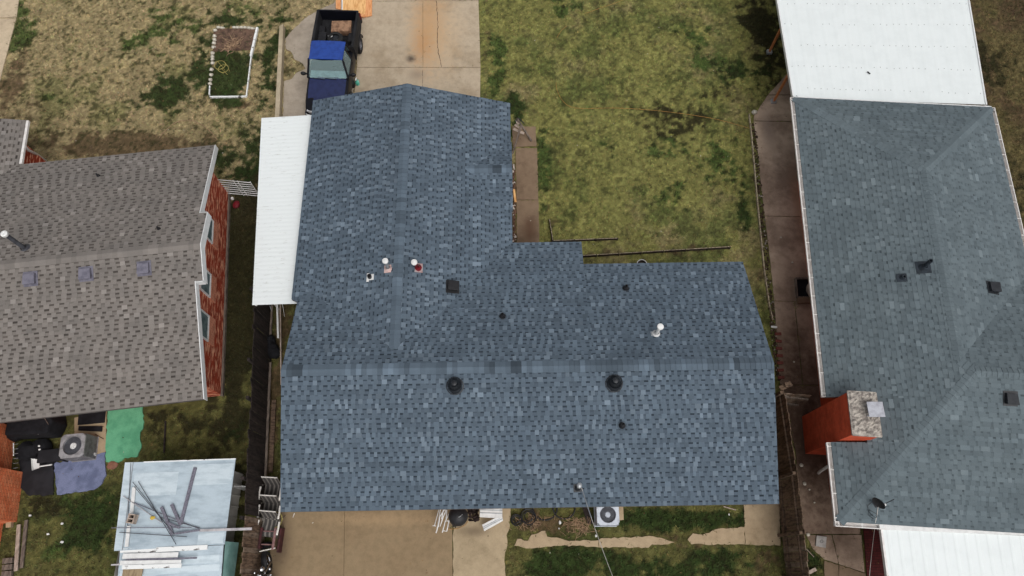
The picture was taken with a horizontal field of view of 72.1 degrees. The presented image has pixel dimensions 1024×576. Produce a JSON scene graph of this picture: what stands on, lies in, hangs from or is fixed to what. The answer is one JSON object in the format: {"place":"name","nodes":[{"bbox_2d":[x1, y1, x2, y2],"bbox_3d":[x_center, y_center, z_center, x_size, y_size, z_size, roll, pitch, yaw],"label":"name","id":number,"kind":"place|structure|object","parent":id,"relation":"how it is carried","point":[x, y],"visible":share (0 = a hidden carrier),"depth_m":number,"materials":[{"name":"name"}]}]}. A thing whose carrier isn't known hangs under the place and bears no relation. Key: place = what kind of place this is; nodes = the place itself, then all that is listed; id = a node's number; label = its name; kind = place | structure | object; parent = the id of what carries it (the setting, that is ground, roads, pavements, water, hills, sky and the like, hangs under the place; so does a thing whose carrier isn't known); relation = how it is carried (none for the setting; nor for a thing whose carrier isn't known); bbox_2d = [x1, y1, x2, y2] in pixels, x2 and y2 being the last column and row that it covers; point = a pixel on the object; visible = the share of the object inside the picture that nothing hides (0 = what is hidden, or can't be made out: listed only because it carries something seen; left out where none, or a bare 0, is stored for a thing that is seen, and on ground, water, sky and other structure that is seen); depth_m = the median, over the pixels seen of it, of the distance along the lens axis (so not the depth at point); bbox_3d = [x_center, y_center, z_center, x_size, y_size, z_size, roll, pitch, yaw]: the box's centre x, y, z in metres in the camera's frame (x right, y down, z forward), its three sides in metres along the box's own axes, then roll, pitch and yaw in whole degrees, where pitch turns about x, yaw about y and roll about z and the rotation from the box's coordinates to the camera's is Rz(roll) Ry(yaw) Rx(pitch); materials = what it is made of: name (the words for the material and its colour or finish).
{"place":"outdoors","nodes":[
{"label":"outdoors","id":0,"kind":"place"},
{"bbox_2d":[0,18,16,79],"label":"sidewalk","id":1,"kind":"structure","parent":0,"point":[6,28],"depth_m":28.93,"materials":[{"name":"concrete"}]},
{"bbox_2d":[0,0,18,17],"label":"sidewalk","id":2,"kind":"structure","parent":0,"point":[8,8],"depth_m":29.48,"materials":[{"name":"concrete"}]},
{"bbox_2d":[269,511,344,575],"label":"patio","id":3,"kind":"structure","parent":0,"point":[315,548],"depth_m":21.58,"materials":[{"name":"concrete"}]},
{"bbox_2d":[253,551,272,575],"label":"motorcycle","id":4,"kind":"object","parent":3,"relation":"on","point":[265,567],"visible":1,"depth_m":20.82,"materials":[{"name":"metal"}]},
{"bbox_2d":[256,494,282,521],"bbox_3d":[-7.379,6.766,21.552,0.710,0.972,0.749,3,68,1],"label":"garden chair","id":5,"kind":"object","parent":3,"relation":"on","point":[271,502],"visible":0.77,"depth_m":21.57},
{"bbox_2d":[257,527,284,552],"bbox_3d":[-7.321,7.661,21.400,0.583,0.565,0.700,2,68,1],"label":"wooden chair","id":6,"kind":"object","parent":3,"relation":"on","point":[280,540],"visible":0.98,"depth_m":21.25,"materials":[{"name":"red wood"}]},
{"bbox_2d":[258,510,284,537],"bbox_3d":[-7.351,7.185,21.383,0.710,0.972,0.749,5,68,2],"label":"garden chair","id":7,"kind":"object","parent":3,"relation":"on","point":[269,525],"visible":0.94,"depth_m":21.40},
{"bbox_2d":[357,1,422,67],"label":"driveway","id":8,"kind":"structure","parent":0,"point":[391,32],"depth_m":28.93,"materials":[{"name":"concrete"}]},
{"bbox_2d":[344,510,452,575],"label":"patio","id":9,"kind":"structure","parent":0,"point":[389,543],"depth_m":21.59,"materials":[{"name":"concrete"}]},
{"bbox_2d":[433,510,448,532],"bbox_3d":[-2.140,7.042,21.380,0.492,0.400,0.815,11,68,4],"label":"walking frame","id":10,"kind":"object","parent":9,"relation":"on","point":[442,516],"visible":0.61,"depth_m":21.30,"materials":[{"name":"white paint"}]},
{"bbox_2d":[354,68,479,96],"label":"driveway","id":11,"kind":"structure","parent":0,"point":[451,80],"depth_m":28.14,"materials":[{"name":"concrete"}]},
{"bbox_2d":[372,0,478,0],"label":"driveway","id":12,"kind":"structure","parent":0,"point":[424,0],"depth_m":29.64,"materials":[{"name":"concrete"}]},
{"bbox_2d":[343,0,365,13],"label":"plywood sheet","id":13,"kind":"object","parent":12,"relation":"on","point":[359,6],"visible":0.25,"depth_m":29.45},
{"bbox_2d":[365,0,371,16],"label":"plywood sheet","id":14,"kind":"object","parent":12,"relation":"on","point":[368,12],"visible":1,"depth_m":29.41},
{"bbox_2d":[423,1,479,67],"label":"driveway","id":15,"kind":"structure","parent":0,"point":[457,26],"depth_m":28.97,"materials":[{"name":"concrete"}]},
{"bbox_2d":[453,509,510,575],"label":"patio","id":16,"kind":"structure","parent":0,"point":[478,549],"depth_m":21.56,"materials":[{"name":"concrete"}]},
{"bbox_2d":[448,509,468,526],"bbox_3d":[-1.610,6.949,21.388,0.607,1.097,0.590,0,68,0],"label":"kettle grill","id":17,"kind":"object","parent":16,"relation":"on","point":[457,517],"visible":0.87,"depth_m":20.98,"materials":[{"name":"black metal"}]},
{"bbox_2d":[467,509,479,521],"bbox_3d":[-1.189,7.017,21.825,0.419,0.222,0.467,0,68,0],"label":"charcoal heap","id":18,"kind":"object","parent":16,"relation":"on","point":[476,517],"visible":0.87,"depth_m":21.76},
{"bbox_2d":[482,518,502,530],"bbox_3d":[-0.581,7.199,21.561,0.682,0.142,0.190,-24,70,-9],"label":"shutter","id":19,"kind":"object","parent":16,"relation":"on","point":[491,523],"visible":0.94,"depth_m":21.50,"materials":[{"name":"white paint"}]},
{"bbox_2d":[480,509,501,517],"bbox_3d":[-0.641,6.870,21.564,0.693,0.142,0.359,0,68,0],"label":"shutter","id":20,"kind":"object","parent":19,"relation":"on","point":[490,513],"visible":0.59,"depth_m":21.50,"materials":[{"name":"white paint"}]},
{"bbox_2d":[0,0,1023,575],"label":"ground","id":21,"kind":"structure","parent":0,"point":[82,146],"depth_m":27.30,"materials":[{"name":"plant"}]},
{"bbox_2d":[14,524,20,570],"bbox_3d":[-15.102,7.925,21.496,0.110,0.050,1.358,-10,68,-4],"label":"timber board","id":22,"kind":"object","parent":21,"relation":"on","point":[17,548],"visible":1,"depth_m":21.48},
{"bbox_2d":[19,520,28,567],"bbox_3d":[-14.944,7.831,21.555,0.100,0.050,1.398,-8,68,-3],"label":"timber board","id":23,"kind":"object","parent":21,"relation":"on","point":[23,548],"visible":1,"depth_m":21.53,"materials":[{"name":"brown wood"}]},
{"bbox_2d":[14,441,36,459],"bbox_3d":[-15.493,5.189,22.477,0.715,0.505,0.621,0,68,0],"label":"black bag","id":24,"kind":"object","parent":21,"relation":"on","point":[25,450],"visible":0.95,"depth_m":22.30,"materials":[{"name":"plastic"}]},
{"bbox_2d":[5,416,66,439],"bbox_3d":[-15.221,4.361,22.550,1.435,0.910,0.852,0,68,0],"label":"covered grill","id":25,"kind":"object","parent":21,"relation":"on","point":[52,427],"visible":0.56,"depth_m":22.16,"materials":[{"name":"black fabric"}]},
{"bbox_2d":[18,454,55,495],"bbox_3d":[-15.141,5.862,22.409,1.183,0.050,1.624,-9,68,-4],"label":"black sheet","id":26,"kind":"object","parent":21,"relation":"on","point":[39,481],"visible":0.66,"depth_m":22.31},
{"bbox_2d":[32,439,52,453],"bbox_3d":[-15.107,5.084,22.577,0.756,0.438,0.473,0,68,0],"label":"black bag","id":27,"kind":"object","parent":21,"relation":"on","point":[45,444],"visible":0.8,"depth_m":22.45,"materials":[{"name":"plastic"}]},
{"bbox_2d":[37,448,67,463],"bbox_3d":[-14.570,5.363,22.408,0.800,0.435,0.400,-6,68,-2],"label":"bench","id":28,"kind":"object","parent":21,"relation":"on","point":[46,456],"visible":0.72,"depth_m":22.20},
{"bbox_2d":[53,452,106,494],"bbox_3d":[-13.738,5.939,22.378,1.654,0.050,1.145,-12,69,-5],"label":"blue carpet","id":29,"kind":"object","parent":21,"relation":"on","point":[92,474],"visible":0.83,"depth_m":22.35,"materials":[{"name":"fabric"}]},
{"bbox_2d":[74,411,106,453],"bbox_3d":[-13.676,4.779,22.886,1.026,0.095,1.369,-12,69,-5],"label":"equipment pad","id":30,"kind":"object","parent":21,"relation":"on","point":[101,444],"visible":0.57,"depth_m":22.87,"materials":[{"name":"concrete"}]},
{"bbox_2d":[59,433,98,461],"bbox_3d":[-13.725,5.058,22.316,0.760,0.823,0.740,-6,68,-2],"label":"air conditioner","id":31,"kind":"object","parent":30,"relation":"on","point":[77,447],"visible":1,"depth_m":22.06,"materials":[{"name":"grey paint"}]},
{"bbox_2d":[78,426,102,431],"bbox_3d":[-13.707,4.580,22.883,0.787,0.050,0.178,0,68,0],"label":"door mat","id":32,"kind":"object","parent":30,"relation":"on","point":[91,428],"depth_m":22.86,"materials":[{"name":"black fabric"}]},
{"bbox_2d":[78,411,105,424],"bbox_3d":[-13.748,4.221,23.028,0.862,0.050,0.463,-6,68,-2],"label":"door mat","id":33,"kind":"object","parent":30,"relation":"on","point":[92,418],"depth_m":22.98,"materials":[{"name":"black fabric"}]},
{"bbox_2d":[0,119,230,539],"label":"brick house","id":34,"kind":"structure","parent":21,"relation":"on","point":[113,282],"depth_m":21.08,"materials":[{"name":"red"}]},
{"bbox_2d":[199,270,216,302],"bbox_3d":[-9.994,-0.132,23.137,0.070,1.223,0.900,-6,68,-3],"label":"window","id":35,"kind":"structure","parent":34,"relation":"in","point":[209,289],"depth_m":23.29,"materials":[{"name":"white paint"}]},
{"bbox_2d":[201,309,214,346],"bbox_3d":[-9.816,1.249,22.580,0.070,1.223,0.940,-6,68,-3],"label":"window","id":36,"kind":"structure","parent":34,"relation":"in","point":[208,322],"depth_m":22.70,"materials":[{"name":"white paint"}]},
{"bbox_2d":[204,211,218,249],"bbox_3d":[-10.229,-1.965,23.876,0.070,1.223,0.940,-6,68,-3],"label":"window","id":37,"kind":"structure","parent":34,"relation":"in","point":[213,233],"depth_m":24.08,"materials":[{"name":"white paint"}]},
{"bbox_2d":[218,179,257,195],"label":"metal gate","id":38,"kind":"structure","parent":34,"relation":"attached to","point":[238,188],"depth_m":25.57,"materials":[{"name":"metal"}]},
{"bbox_2d":[105,407,144,462],"bbox_3d":[-12.598,4.577,22.927,1.218,0.050,2.133,-9,68,-4],"label":"green carpet","id":39,"kind":"object","parent":21,"relation":"on","point":[124,427],"visible":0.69,"depth_m":22.84,"materials":[{"name":"carpet"}]},
{"bbox_2d":[114,458,242,575],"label":"metal shed","id":40,"kind":"structure","parent":21,"relation":"on","point":[213,501],"depth_m":20.16,"materials":[{"name":"white paint"}]},
{"bbox_2d":[122,569,142,575],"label":"tan box","id":41,"kind":"object","parent":40,"relation":"on","point":[132,572],"visible":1,"depth_m":19.41,"materials":[{"name":"cardboard"}]},
{"bbox_2d":[126,513,138,523],"bbox_3d":[-10.722,6.521,19.882,0.200,0.200,0.260,7,68,3],"label":"cinder block","id":42,"kind":"object","parent":40,"relation":"on","point":[132,518],"depth_m":19.83,"materials":[{"name":"grey concrete"}]},
{"bbox_2d":[130,487,135,512],"bbox_3d":[-10.877,6.085,20.192,0.100,0.084,0.730,-7,68,-3],"label":"plank","id":43,"kind":"object","parent":40,"relation":"on","point":[132,500],"visible":1,"depth_m":20.18,"materials":[{"name":"white paint"}]},
{"bbox_2d":[120,549,155,552],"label":"white board","id":44,"kind":"object","parent":40,"relation":"on","point":[141,551],"visible":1,"depth_m":19.62,"materials":[{"name":"paint"}]},
{"bbox_2d":[122,552,178,558],"bbox_3d":[-10.045,7.434,19.559,1.535,0.035,0.140,-1,68,-1],"label":"white board","id":45,"kind":"object","parent":40,"relation":"on","point":[150,555],"visible":1,"depth_m":19.54,"materials":[{"name":"paint"}]},
{"bbox_2d":[120,560,181,564],"bbox_3d":[-9.988,7.588,19.454,1.679,0.035,0.120,-1,68,0],"label":"white board","id":46,"kind":"object","parent":40,"relation":"on","point":[138,562],"visible":1,"depth_m":19.44,"materials":[{"name":"paint"}]},
{"bbox_2d":[122,563,181,568],"bbox_3d":[-9.924,7.674,19.398,1.626,0.035,0.110,-1,68,-1],"label":"white board","id":47,"kind":"object","parent":40,"relation":"on","point":[149,566],"visible":1,"depth_m":19.38,"materials":[{"name":"paint"}]},
{"bbox_2d":[125,557,196,560],"bbox_3d":[-9.722,7.511,19.507,1.963,0.035,0.050,-2,68,-1],"label":"white board","id":48,"kind":"object","parent":40,"relation":"on","point":[163,558],"visible":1,"depth_m":19.50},
{"bbox_2d":[160,506,173,534],"bbox_3d":[-9.764,6.583,19.918,0.085,0.097,0.883,-31,71,-12],"label":"plank","id":49,"kind":"object","parent":40,"relation":"on","point":[165,516],"visible":1,"depth_m":19.92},
{"bbox_2d":[156,545,207,551],"bbox_3d":[-9.213,7.271,19.646,1.420,0.035,0.130,-3,68,-1],"label":"white board","id":50,"kind":"object","parent":40,"relation":"on","point":[181,548],"visible":1,"depth_m":19.63,"materials":[{"name":"paint"}]},
{"bbox_2d":[180,467,196,524],"bbox_3d":[-9.318,5.967,20.244,0.095,0.158,1.594,3,68,1],"label":"plank","id":51,"kind":"object","parent":40,"relation":"on","point":[188,494],"visible":1,"depth_m":20.24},
{"bbox_2d":[199,527,251,531],"bbox_3d":[-8.056,6.801,19.813,1.462,0.038,0.070,-2,68,-1],"label":"plank","id":52,"kind":"object","parent":40,"relation":"on","point":[224,529],"visible":1,"depth_m":19.80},
{"bbox_2d":[213,28,255,51],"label":"bed soil","id":53,"kind":"structure","parent":21,"relation":"on","point":[247,34],"depth_m":28.92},
{"bbox_2d":[221,36,243,54],"bbox_3d":[-11.469,-9.897,28.693,0.970,0.159,1.220,0,68,0],"label":"dead shrub","id":54,"kind":"object","parent":53,"relation":"on","point":[233,42],"visible":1,"depth_m":28.74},
{"bbox_2d":[239,516,263,575],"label":"wooden fence","id":55,"kind":"object","parent":21,"relation":"on","point":[251,555],"visible":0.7,"depth_m":20.54,"materials":[{"name":"brown wood"}]},
{"bbox_2d":[250,27,258,55],"bbox_3d":[-10.542,-10.059,28.791,0.085,0.120,1.466,2,68,1],"label":"border board","id":56,"kind":"object","parent":21,"relation":"on","point":[254,41],"visible":1,"depth_m":28.75,"materials":[{"name":"white paint"}]},
{"bbox_2d":[241,287,271,516],"bbox_3d":[-8.071,3.554,22.374,0.222,1.840,7.080,-5,68,-2],"label":"wooden fence","id":57,"kind":"object","parent":21,"relation":"on","point":[258,398],"visible":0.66,"depth_m":22.07,"materials":[{"name":"brown wood"}]},
{"bbox_2d":[264,362,271,476],"bbox_3d":[-7.893,4.215,22.777,0.075,0.060,3.744,-5,68,-2],"label":"timber rail","id":58,"kind":"object","parent":57,"relation":"attached to","point":[267,422],"visible":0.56,"depth_m":22.73,"materials":[{"name":"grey wood"}]},
{"bbox_2d":[259,476,280,501],"bbox_3d":[-7.416,6.271,21.751,0.710,0.972,0.749,3,68,1],"label":"garden chair","id":59,"kind":"object","parent":21,"relation":"on","point":[272,485],"visible":0.75,"depth_m":21.80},
{"bbox_2d":[268,400,275,472],"bbox_3d":[-7.747,4.769,22.747,0.140,0.050,2.336,-4,68,-2],"label":"timber rail","id":60,"kind":"object","parent":21,"relation":"on","point":[272,437],"visible":1,"depth_m":22.72,"materials":[{"name":"brown wood"}]},
{"bbox_2d":[267,335,279,358],"bbox_3d":[-8.205,2.013,23.765,0.626,0.507,0.895,-25,70,-10],"label":"rubbish bag","id":61,"kind":"object","parent":21,"relation":"on","point":[273,350],"visible":0.74,"depth_m":23.58,"materials":[{"name":"black plastic"}]},
{"bbox_2d":[275,24,284,116],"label":"kerb wall","id":62,"kind":"structure","parent":21,"relation":"on","point":[279,84],"depth_m":27.98,"materials":[{"name":"concrete"}]},
{"bbox_2d":[279,304,281,384],"bbox_3d":[-7.836,1.455,23.835,0.045,0.050,3.772,-7,68,-3],"label":"timber pole","id":63,"kind":"object","parent":21,"relation":"on","point":[280,344],"visible":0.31,"depth_m":23.62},
{"bbox_2d":[252,115,310,309],"bbox_3d":[-7.697,-2.316,24.372,1.937,2.524,7.128,-2,68,-1],"label":"awning","id":64,"kind":"object","parent":21,"relation":"on","point":[284,141],"visible":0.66,"depth_m":23.33,"materials":[{"name":"white metal"}]},
{"bbox_2d":[283,0,353,116],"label":"parking slab","id":65,"kind":"structure","parent":21,"relation":"on","point":[298,38],"depth_m":28.45,"materials":[{"name":"concrete"}]},
{"bbox_2d":[300,9,362,114],"bbox_3d":[-6.988,-8.798,27.407,2.129,1.745,4.821,2,68,1],"label":"pickup truck","id":66,"kind":"object","parent":65,"relation":"on","point":[330,71],"visible":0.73,"depth_m":26.95,"materials":[{"name":"paint"}]},
{"bbox_2d":[327,32,343,40],"bbox_3d":[-6.929,-9.778,27.648,0.630,0.190,0.630,0,68,0],"label":"spare wheel","id":67,"kind":"object","parent":66,"relation":"in","point":[337,36],"visible":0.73,"depth_m":27.60,"materials":[{"name":"rubber"}]},
{"bbox_2d":[331,21,351,34],"bbox_3d":[-6.746,-10.297,27.949,0.795,0.320,0.542,0,68,0],"label":"wooden crate","id":68,"kind":"object","parent":66,"relation":"in","point":[343,27],"visible":0.97,"depth_m":27.79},
{"bbox_2d":[10,29,878,574],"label":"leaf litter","id":69,"kind":"object","parent":21,"relation":"on","point":[550,197],"visible":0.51,"depth_m":26.18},
{"bbox_2d":[521,509,535,525],"bbox_3d":[0.509,7.111,21.835,0.500,0.106,0.496,0,68,0],"label":"hose coil","id":70,"kind":"object","parent":21,"relation":"on","point":[531,512],"visible":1,"depth_m":21.82,"materials":[{"name":"black plastic"}]},
{"bbox_2d":[280,83,778,511],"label":"brick house","id":71,"kind":"structure","parent":21,"relation":"on","point":[451,345],"depth_m":20.14,"materials":[{"name":"blue"}]},
{"bbox_2d":[508,514,596,539],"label":"twigs","id":72,"kind":"object","parent":21,"relation":"on","point":[568,526],"visible":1,"depth_m":21.76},
{"bbox_2d":[514,531,598,547],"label":"walkway","id":73,"kind":"structure","parent":21,"relation":"on","point":[540,539],"depth_m":21.61,"materials":[{"name":"concrete"}]},
{"bbox_2d":[554,238,617,241],"bbox_3d":[2.662,-1.719,25.412,2.336,0.150,0.063,-2,68,-1],"label":"garden edging","id":74,"kind":"object","parent":21,"relation":"on","point":[579,240],"visible":0.97,"depth_m":25.38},
{"bbox_2d":[582,507,593,523],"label":"dark board","id":75,"kind":"object","parent":21,"relation":"on","point":[587,514],"visible":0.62,"depth_m":21.88,"materials":[{"name":"brown wood"}]},
{"bbox_2d":[619,507,623,519],"bbox_3d":[3.027,7.065,21.956,0.899,0.110,0.506,0,68,0],"label":"equipment pad","id":76,"kind":"object","parent":21,"relation":"on","point":[621,517],"visible":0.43,"depth_m":21.91,"materials":[{"name":"concrete"}]},
{"bbox_2d":[594,507,619,526],"bbox_3d":[2.896,6.970,21.572,0.680,0.773,0.620,0,68,0],"label":"air conditioner","id":77,"kind":"object","parent":76,"relation":"on","point":[606,516],"visible":0.84,"depth_m":21.28,"materials":[{"name":"white paint"}]},
{"bbox_2d":[599,536,672,547],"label":"walkway","id":78,"kind":"structure","parent":21,"relation":"on","point":[643,542],"depth_m":21.61,"materials":[{"name":"concrete"}]},
{"bbox_2d":[583,246,730,257],"bbox_3d":[5.048,-1.273,25.220,5.616,0.172,0.064,-4,68,-1],"label":"garden edging","id":79,"kind":"object","parent":21,"relation":"on","point":[660,251],"visible":0.96,"depth_m":25.20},
{"bbox_2d":[687,527,744,544],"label":"walkway","id":80,"kind":"structure","parent":21,"relation":"on","point":[733,536],"depth_m":21.66,"materials":[{"name":"concrete"}]},
{"bbox_2d":[748,114,772,319],"bbox_3d":[9.073,-2.835,25.889,0.134,0.120,8.500,2,68,1],"label":"kerb edging","id":81,"kind":"object","parent":21,"relation":"on","point":[764,273],"visible":1,"depth_m":25.71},
{"bbox_2d":[744,504,780,545],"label":"walkway","id":82,"kind":"structure","parent":21,"relation":"on","point":[762,525],"depth_m":21.81,"materials":[{"name":"concrete"}]},
{"bbox_2d":[775,390,797,480],"bbox_3d":[8.301,4.621,21.946,0.190,1.837,2.556,0,68,0],"label":"wooden fence","id":83,"kind":"object","parent":21,"relation":"on","point":[787,467],"visible":0.59,"depth_m":21.59,"materials":[{"name":"brown wood"}]},
{"bbox_2d":[777,475,805,536],"bbox_3d":[8.297,6.577,21.161,0.174,1.830,1.656,2,68,1],"label":"wooden fence","id":84,"kind":"object","parent":21,"relation":"on","point":[792,515],"visible":0.92,"depth_m":21.05,"materials":[{"name":"brown wood"}]},
{"bbox_2d":[782,535,809,575],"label":"wooden fence","id":85,"kind":"object","parent":21,"relation":"on","point":[796,561],"visible":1,"depth_m":20.61,"materials":[{"name":"brown wood"}]},
{"bbox_2d":[783,393,811,405],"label":"wooden gate","id":86,"kind":"structure","parent":21,"relation":"on","point":[794,399],"depth_m":22.09,"materials":[{"name":"brown wood"}]},
{"bbox_2d":[766,0,986,105],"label":"carport","id":87,"kind":"object","parent":21,"relation":"on","point":[923,51],"visible":1,"depth_m":25.80,"materials":[{"name":"white metal"}]},
{"bbox_2d":[790,95,1023,532],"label":"brick house","id":88,"kind":"structure","parent":21,"relation":"on","point":[913,231],"depth_m":21.23,"materials":[{"name":"grey"}]},
{"bbox_2d":[872,497,893,508],"bbox_3d":[10.029,5.859,19.090,0.558,0.599,0.280,4,68,2],"label":"satellite dish","id":89,"kind":"object","parent":88,"relation":"attached to","point":[877,502],"visible":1,"depth_m":19.02,"materials":[{"name":"metal"}]},
{"bbox_2d":[878,524,1023,575],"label":"patio cover","id":90,"kind":"object","parent":21,"relation":"on","point":[916,551],"visible":1,"depth_m":19.31,"materials":[{"name":"white metal"}]},
{"bbox_2d":[512,164,516,242],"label":"gravel","id":91,"kind":"structure","parent":0,"point":[514,206],"depth_m":25.89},
{"bbox_2d":[512,126,536,146],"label":"path","id":92,"kind":"structure","parent":0,"point":[524,141],"depth_m":27.10,"materials":[{"name":"brown concrete"}]},
{"bbox_2d":[512,118,531,153],"bbox_3d":[0.155,-5.806,26.613,0.996,0.921,0.793,-37,73,-14],"label":"trestle","id":93,"kind":"object","parent":92,"relation":"on","point":[518,122],"visible":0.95,"depth_m":26.62,"materials":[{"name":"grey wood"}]},
{"bbox_2d":[516,148,538,199],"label":"path","id":94,"kind":"structure","parent":0,"point":[526,174],"depth_m":26.48,"materials":[{"name":"brown concrete"}]},
{"bbox_2d":[516,200,539,242],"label":"path","id":95,"kind":"structure","parent":0,"point":[527,228],"depth_m":25.76,"materials":[{"name":"brown concrete"}]},
{"bbox_2d":[751,123,780,380],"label":"gravel","id":96,"kind":"structure","parent":0,"point":[766,248],"depth_m":25.28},
{"bbox_2d":[754,95,791,121],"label":"side path","id":97,"kind":"structure","parent":0,"point":[780,110],"depth_m":27.57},
{"bbox_2d":[754,121,800,216],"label":"side path","id":98,"kind":"structure","parent":0,"point":[778,170],"depth_m":26.58,"materials":[{"name":"concrete"}]},
{"bbox_2d":[768,74,790,94],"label":"side path","id":99,"kind":"structure","parent":0,"point":[785,90],"depth_m":27.94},
{"bbox_2d":[765,216,807,300],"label":"side path","id":100,"kind":"structure","parent":0,"point":[786,249],"depth_m":25.25,"materials":[{"name":"concrete"}]},
{"bbox_2d":[794,277,808,298],"bbox_3d":[10.231,0.000,24.703,0.614,0.120,0.766,0,68,0],"label":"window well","id":101,"kind":"object","parent":100,"relation":"on","point":[801,283],"depth_m":24.75,"materials":[{"name":"black metal"}]},
{"bbox_2d":[797,297,810,303],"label":"step slab","id":102,"kind":"structure","parent":100,"relation":"on","point":[803,300],"depth_m":24.47,"materials":[{"name":"brown concrete"}]},
{"bbox_2d":[774,301,801,384],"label":"side path","id":103,"kind":"structure","parent":0,"point":[786,324],"depth_m":24.01,"materials":[{"name":"concrete"}]},
{"bbox_2d":[795,302,818,384],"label":"side path","id":104,"kind":"structure","parent":0,"point":[809,372],"depth_m":23.98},
{"bbox_2d":[780,385,859,533],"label":"side path","id":105,"kind":"structure","parent":0,"point":[818,516],"depth_m":22.32,"materials":[{"name":"concrete"}]},
{"bbox_2d":[806,535,837,562],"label":"side path","id":106,"kind":"structure","parent":0,"point":[830,553],"depth_m":21.54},
{"bbox_2d":[815,535,826,547],"bbox_3d":[9.476,7.773,21.591,0.302,0.078,0.347,14,69,5],"label":"paving stone","id":107,"kind":"object","parent":106,"relation":"on","point":[820,541],"visible":1,"depth_m":21.56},
{"bbox_2d":[824,560,838,575],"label":"side path","id":108,"kind":"structure","parent":0,"point":[830,569],"depth_m":21.32,"materials":[{"name":"brown concrete"}]},
{"bbox_2d":[832,535,864,572],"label":"side path","id":109,"kind":"structure","parent":0,"point":[849,550],"depth_m":21.52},
{"bbox_2d":[839,565,865,575],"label":"side path","id":110,"kind":"structure","parent":0,"point":[843,571],"depth_m":21.29,"materials":[{"name":"brown concrete"}]},
{"bbox_2d":[863,528,884,575],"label":"paving","id":111,"kind":"structure","parent":0,"point":[876,569],"depth_m":21.49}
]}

